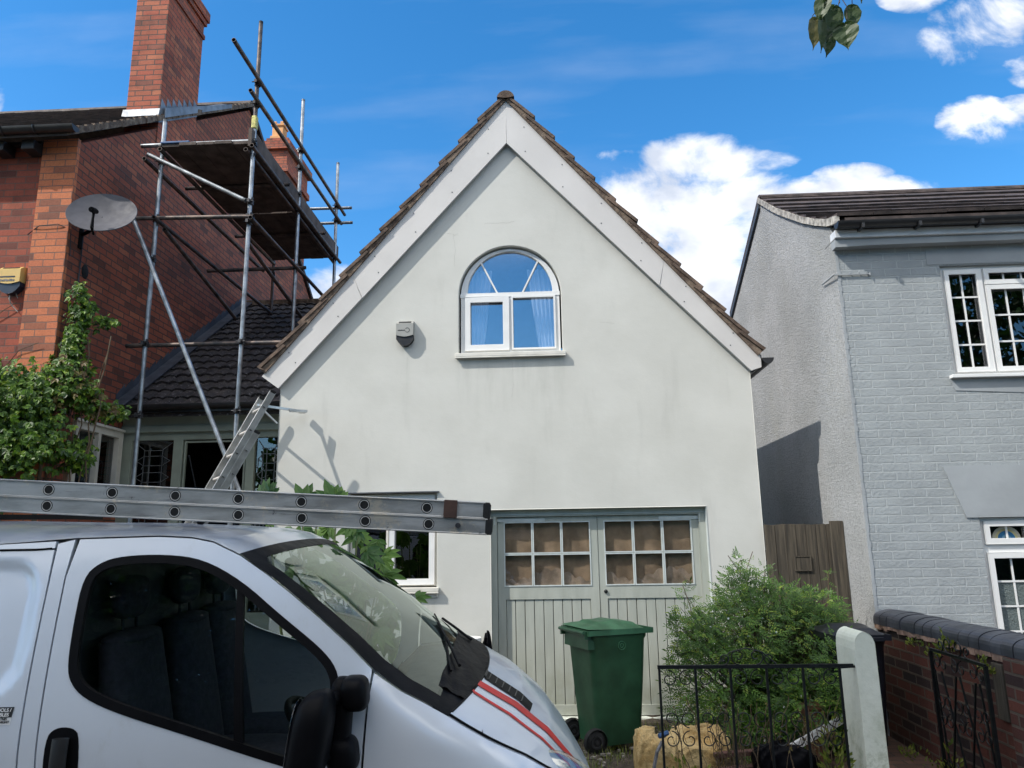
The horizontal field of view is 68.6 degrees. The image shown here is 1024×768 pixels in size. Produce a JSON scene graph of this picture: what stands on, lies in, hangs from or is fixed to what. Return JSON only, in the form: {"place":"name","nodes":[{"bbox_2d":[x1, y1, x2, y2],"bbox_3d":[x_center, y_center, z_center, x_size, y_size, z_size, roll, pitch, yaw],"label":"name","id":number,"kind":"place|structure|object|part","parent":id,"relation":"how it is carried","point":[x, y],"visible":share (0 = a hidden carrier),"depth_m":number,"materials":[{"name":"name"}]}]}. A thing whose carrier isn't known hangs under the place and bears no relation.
{"place":"outdoors","nodes":[
{"label":"outdoors","id":0,"kind":"place"},
{"bbox_2d":[265,121,311,265],"bbox_3d":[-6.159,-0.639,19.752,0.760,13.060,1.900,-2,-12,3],"label":"chimney","id":1,"kind":"object","parent":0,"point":[280,152],"visible":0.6,"depth_m":20.25,"materials":[{"name":"brick"}]},
{"bbox_2d":[0,455,588,767],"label":"panel van","id":2,"kind":"object","parent":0,"point":[135,645],"visible":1,"depth_m":2.90,"materials":[{"name":"silver metal"}]},
{"bbox_3d":[-2.337,1.361,2.698,1.182,1.475,0.151,-1,-12,-1],"label":"sliding door","id":3,"kind":"part","parent":2,"relation":"part of","materials":[{"name":"silver metal"}]},
{"bbox_3d":[-1.103,1.372,2.707,1.184,1.618,0.197,-1,-12,-1],"label":"front door","id":4,"kind":"part","parent":2,"relation":"part of","materials":[{"name":"silver metal"}]},
{"bbox_2d":[0,479,492,534],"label":"roof ladder","id":5,"kind":"object","parent":2,"relation":"on","point":[239,506],"visible":1,"depth_m":3.03,"materials":[{"name":"metal"}]},
{"bbox_3d":[-1.137,1.678,4.428,1.184,1.613,0.194,-1,-10,-1],"label":"far door","id":6,"kind":"part","parent":2,"relation":"part of","materials":[{"name":"silver metal"}]},
{"bbox_2d":[0,0,1023,349],"label":"sky","id":7,"kind":"structure","parent":0,"point":[686,112],"materials":[{"name":"blue"}]},
{"bbox_2d":[576,715,834,767],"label":"garden soil bed","id":8,"kind":"object","parent":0,"point":[626,760],"visible":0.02,"depth_m":5.82,"materials":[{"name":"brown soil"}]},
{"bbox_2d":[125,20,352,524],"bbox_3d":[-3.019,-0.228,9.398,2.301,7.670,4.340,-2,-12,3],"label":"scaffold","id":9,"kind":"object","parent":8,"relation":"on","point":[247,185],"visible":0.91,"depth_m":9.00,"materials":[{"name":"metal"}]},
{"bbox_2d":[185,389,306,523],"bbox_3d":[-3.086,1.640,7.123,2.136,3.124,0.436,-2,-12,3],"label":"leaning ladder","id":10,"kind":"object","parent":8,"relation":"on","point":[235,456],"visible":0.38,"depth_m":7.18,"materials":[{"name":"metal"}]},
{"bbox_2d":[257,478,431,662],"bbox_3d":[-1.285,1.737,5.488,1.306,2.131,0.761,-2,-12,3],"label":"leaved shrub","id":11,"kind":"object","parent":8,"relation":"on","point":[330,579],"visible":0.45,"depth_m":5.46,"materials":[{"name":"green plant"}]},
{"bbox_2d":[471,636,480,641],"bbox_3d":[-0.410,2.713,6.816,0.270,0.780,0.270,-2,-12,3],"label":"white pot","id":12,"kind":"object","parent":8,"relation":"on","point":[478,638],"visible":0.09,"depth_m":6.89,"materials":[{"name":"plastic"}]},
{"bbox_2d":[483,630,491,648],"bbox_3d":[-0.230,2.779,6.897,0.120,0.982,0.118,-2,-12,3],"label":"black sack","id":13,"kind":"object","parent":8,"relation":"on","point":[487,641],"visible":0.18,"depth_m":6.98,"materials":[{"name":"black plastic"}]},
{"bbox_2d":[257,90,773,722],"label":"white house","id":14,"kind":"structure","parent":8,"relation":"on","point":[603,462],"depth_m":7.53,"materials":[{"name":"paint"}]},
{"bbox_2d":[348,491,438,598],"bbox_3d":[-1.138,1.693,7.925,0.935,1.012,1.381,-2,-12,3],"label":"window","id":15,"kind":"structure","parent":14,"relation":"in","point":[417,563],"depth_m":8.23,"materials":[{"name":"beige plastic"}]},
{"bbox_2d":[396,321,413,346],"bbox_3d":[-1.097,-0.517,7.702,0.176,0.267,0.078,-2,-12,3],"label":"alarm box","id":16,"kind":"object","parent":14,"relation":"attached to","point":[404,333],"visible":1,"depth_m":7.67,"materials":[{"name":"white plastic"}]},
{"bbox_2d":[455,249,565,358],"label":"window","id":17,"kind":"structure","parent":14,"relation":"in","point":[510,298],"depth_m":7.95,"materials":[{"name":"white plastic"}]},
{"bbox_2d":[494,516,599,714],"bbox_3d":[0.340,2.201,7.209,1.012,1.838,0.096,-2,-12,3],"label":"garage door","id":18,"kind":"structure","parent":14,"relation":"in","point":[548,568],"depth_m":7.24,"materials":[{"name":"grey paint"}]},
{"bbox_2d":[597,513,708,714],"bbox_3d":[1.350,2.174,7.161,1.010,1.838,0.096,-2,-12,3],"label":"garage door","id":19,"kind":"structure","parent":14,"relation":"in","point":[641,557],"depth_m":7.23,"materials":[{"name":"grey paint"}]},
{"bbox_2d":[558,617,652,753],"bbox_3d":[0.790,2.452,6.194,0.665,0.994,0.517,4,-13,-21],"label":"wheelie bin","id":20,"kind":"object","parent":8,"relation":"on","point":[607,656],"visible":0.94,"depth_m":6.01,"materials":[{"name":"green plastic"}]},
{"bbox_2d":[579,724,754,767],"bbox_3d":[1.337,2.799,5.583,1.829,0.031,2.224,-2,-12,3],"label":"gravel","id":21,"kind":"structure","parent":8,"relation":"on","point":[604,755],"depth_m":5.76,"materials":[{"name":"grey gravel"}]},
{"bbox_2d":[633,723,731,767],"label":"stone boulder","id":22,"kind":"object","parent":8,"relation":"on","point":[647,749],"visible":0.74,"depth_m":5.06,"materials":[{"name":"beige stone"}]},
{"bbox_2d":[666,754,710,767],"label":"weeds","id":23,"kind":"object","parent":8,"relation":"on","point":[679,760],"visible":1,"depth_m":4.70,"materials":[{"name":"green plant"}]},
{"bbox_2d":[713,749,753,767],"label":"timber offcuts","id":24,"kind":"object","parent":8,"relation":"on","point":[748,753],"visible":0.33,"depth_m":5.02,"materials":[{"name":"brown wood"}]},
{"bbox_2d":[657,647,854,767],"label":"iron railing","id":25,"kind":"object","parent":8,"relation":"on","point":[766,666],"visible":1,"depth_m":4.64,"materials":[{"name":"black metal"}]},
{"bbox_2d":[666,695,851,767],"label":"dead stems","id":26,"kind":"object","parent":8,"relation":"on","point":[743,761],"visible":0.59,"depth_m":4.92,"materials":[{"name":"beige plant"}]},
{"bbox_2d":[656,546,881,761],"bbox_3d":[2.094,2.151,6.073,1.858,1.652,1.515,-2,-12,3],"label":"ferny shrub","id":27,"kind":"object","parent":8,"relation":"on","point":[758,619],"visible":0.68,"depth_m":6.04,"materials":[{"name":"green plant"}]},
{"bbox_2d":[790,715,842,746],"bbox_3d":[2.257,2.540,5.485,0.482,0.266,0.030,0,-12,-2],"label":"white trim board","id":28,"kind":"object","parent":27,"relation":"in","point":[814,734],"depth_m":5.47,"materials":[{"name":"plastic"}]},
{"bbox_2d":[751,739,821,767],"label":"black sack","id":29,"kind":"object","parent":8,"relation":"on","point":[799,756],"visible":0.82,"depth_m":4.83,"materials":[{"name":"black plastic"}]},
{"bbox_2d":[797,701,825,761],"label":"weeds","id":30,"kind":"object","parent":8,"relation":"on","point":[819,709],"visible":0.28,"depth_m":5.60,"materials":[{"name":"green plant"}]},
{"bbox_2d":[817,699,855,767],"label":"weeds","id":31,"kind":"object","parent":8,"relation":"on","point":[829,760],"visible":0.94,"depth_m":4.66,"materials":[{"name":"green plant"}]},
{"bbox_2d":[836,626,888,767],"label":"gatepost","id":32,"kind":"object","parent":8,"relation":"on","point":[864,715],"visible":0.99,"depth_m":4.62,"materials":[{"name":"white paint"}]},
{"bbox_2d":[808,0,861,56],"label":"street tree","id":33,"kind":"object","parent":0,"point":[828,27],"visible":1,"depth_m":2.77,"materials":[{"name":"green plant"}]},
{"bbox_2d":[822,718,941,767],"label":"garden path","id":34,"kind":"structure","parent":0,"point":[897,758],"depth_m":5.54,"materials":[{"name":"brick"}]},
{"bbox_2d":[808,623,891,750],"bbox_3d":[2.625,2.333,5.771,0.434,0.952,0.570,-1,-12,0],"label":"wheelie bin","id":35,"kind":"object","parent":34,"relation":"on","point":[880,638],"visible":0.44,"depth_m":5.66,"materials":[{"name":"black plastic"}]},
{"bbox_2d":[898,743,947,767],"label":"weeds","id":36,"kind":"object","parent":34,"relation":"on","point":[912,747],"visible":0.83,"depth_m":5.53,"materials":[{"name":"green plant"}]},
{"bbox_2d":[873,609,1023,767],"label":"garden wall","id":37,"kind":"structure","parent":34,"relation":"on","point":[911,709],"depth_m":5.20,"materials":[{"name":"brick"}]},
{"bbox_2d":[905,636,923,646],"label":"weeds","id":38,"kind":"object","parent":37,"relation":"on","point":[911,642],"visible":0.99,"depth_m":5.62,"materials":[{"name":"green plant"}]},
{"bbox_2d":[923,643,940,657],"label":"weeds","id":39,"kind":"object","parent":37,"relation":"attached to","point":[926,653],"visible":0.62,"depth_m":5.37,"materials":[{"name":"green plant"}]},
{"bbox_2d":[932,626,955,651],"bbox_3d":[2.996,1.747,5.143,0.199,0.167,0.216,-2,-12,3],"label":"fern","id":40,"kind":"object","parent":37,"relation":"on","point":[942,639],"visible":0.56,"depth_m":5.15,"materials":[{"name":"green plant"}]},
{"bbox_2d":[928,638,1001,767],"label":"iron gate","id":41,"kind":"structure","parent":37,"relation":"attached to","point":[991,719],"depth_m":4.80,"materials":[{"name":"metal"}]},
{"bbox_2d":[977,654,995,673],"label":"weeds","id":42,"kind":"object","parent":37,"relation":"on","point":[985,661],"visible":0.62,"depth_m":4.71,"materials":[{"name":"green plant"}]},
{"bbox_2d":[937,737,963,767],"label":"weeds","id":43,"kind":"object","parent":34,"relation":"on","point":[948,750],"visible":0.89,"depth_m":4.95,"materials":[{"name":"green plant"}]},
{"label":"ground","id":44,"kind":"structure","parent":0,"visible":0},
{"bbox_2d":[0,0,312,521],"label":"brick house","id":45,"kind":"structure","parent":44,"relation":"on","point":[55,164],"depth_m":9.01,"materials":[{"name":"brick"}]},
{"bbox_2d":[0,267,26,311],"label":"alarm box","id":46,"kind":"object","parent":45,"relation":"attached to","point":[12,281],"visible":1,"depth_m":7.70,"materials":[{"name":"yellow plastic"}]},
{"bbox_2d":[0,281,131,520],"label":"climbing plant","id":47,"kind":"object","parent":45,"relation":"attached to","point":[30,401],"visible":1,"depth_m":7.28,"materials":[{"name":"green plant"}]},
{"bbox_2d":[67,418,125,483],"bbox_3d":[-4.630,0.819,8.199,0.280,0.755,0.915,-2,-12,3],"label":"window","id":48,"kind":"structure","parent":45,"relation":"in","point":[117,434],"depth_m":8.32,"materials":[{"name":"beige plastic"}]},
{"bbox_2d":[65,194,137,248],"bbox_3d":[-4.332,-1.761,7.768,0.790,0.564,0.438,-5,-13,17],"label":"satellite dish","id":49,"kind":"object","parent":45,"relation":"attached to","point":[98,212],"visible":1,"depth_m":7.82,"materials":[{"name":"grey metal"}]},
{"bbox_2d":[115,297,319,630],"bbox_3d":[-3.088,0.960,10.089,2.765,5.825,3.645,-2,-12,3],"label":"porch","id":50,"kind":"object","parent":45,"relation":"attached to","point":[176,429],"visible":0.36,"depth_m":9.15,"materials":[{"name":"black tile"}]},
{"bbox_2d":[730,185,1023,735],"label":"grey house","id":51,"kind":"structure","parent":44,"relation":"on","point":[885,328],"depth_m":6.91,"materials":[{"name":"paint"}]},
{"bbox_2d":[764,521,852,716],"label":"wooden gate","id":52,"kind":"structure","parent":51,"relation":"attached to","point":[810,554],"depth_m":7.03,"materials":[{"name":"brown wood"}]},
{"bbox_2d":[940,265,1023,378],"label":"window","id":53,"kind":"structure","parent":51,"relation":"in","point":[984,305],"depth_m":6.98,"materials":[{"name":"white plastic"}]},
{"bbox_2d":[979,517,1023,633],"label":"window","id":54,"kind":"structure","parent":51,"relation":"in","point":[1004,557],"depth_m":6.45,"materials":[{"name":"white plastic"}]},
{"bbox_2d":[992,526,1020,537],"bbox_3d":[4.304,1.293,6.538,0.242,0.108,0.002,-2,-12,3],"label":"rainbow decoration","id":55,"kind":"object","parent":54,"relation":"attached to","point":[999,532],"visible":1,"depth_m":6.54}
]}

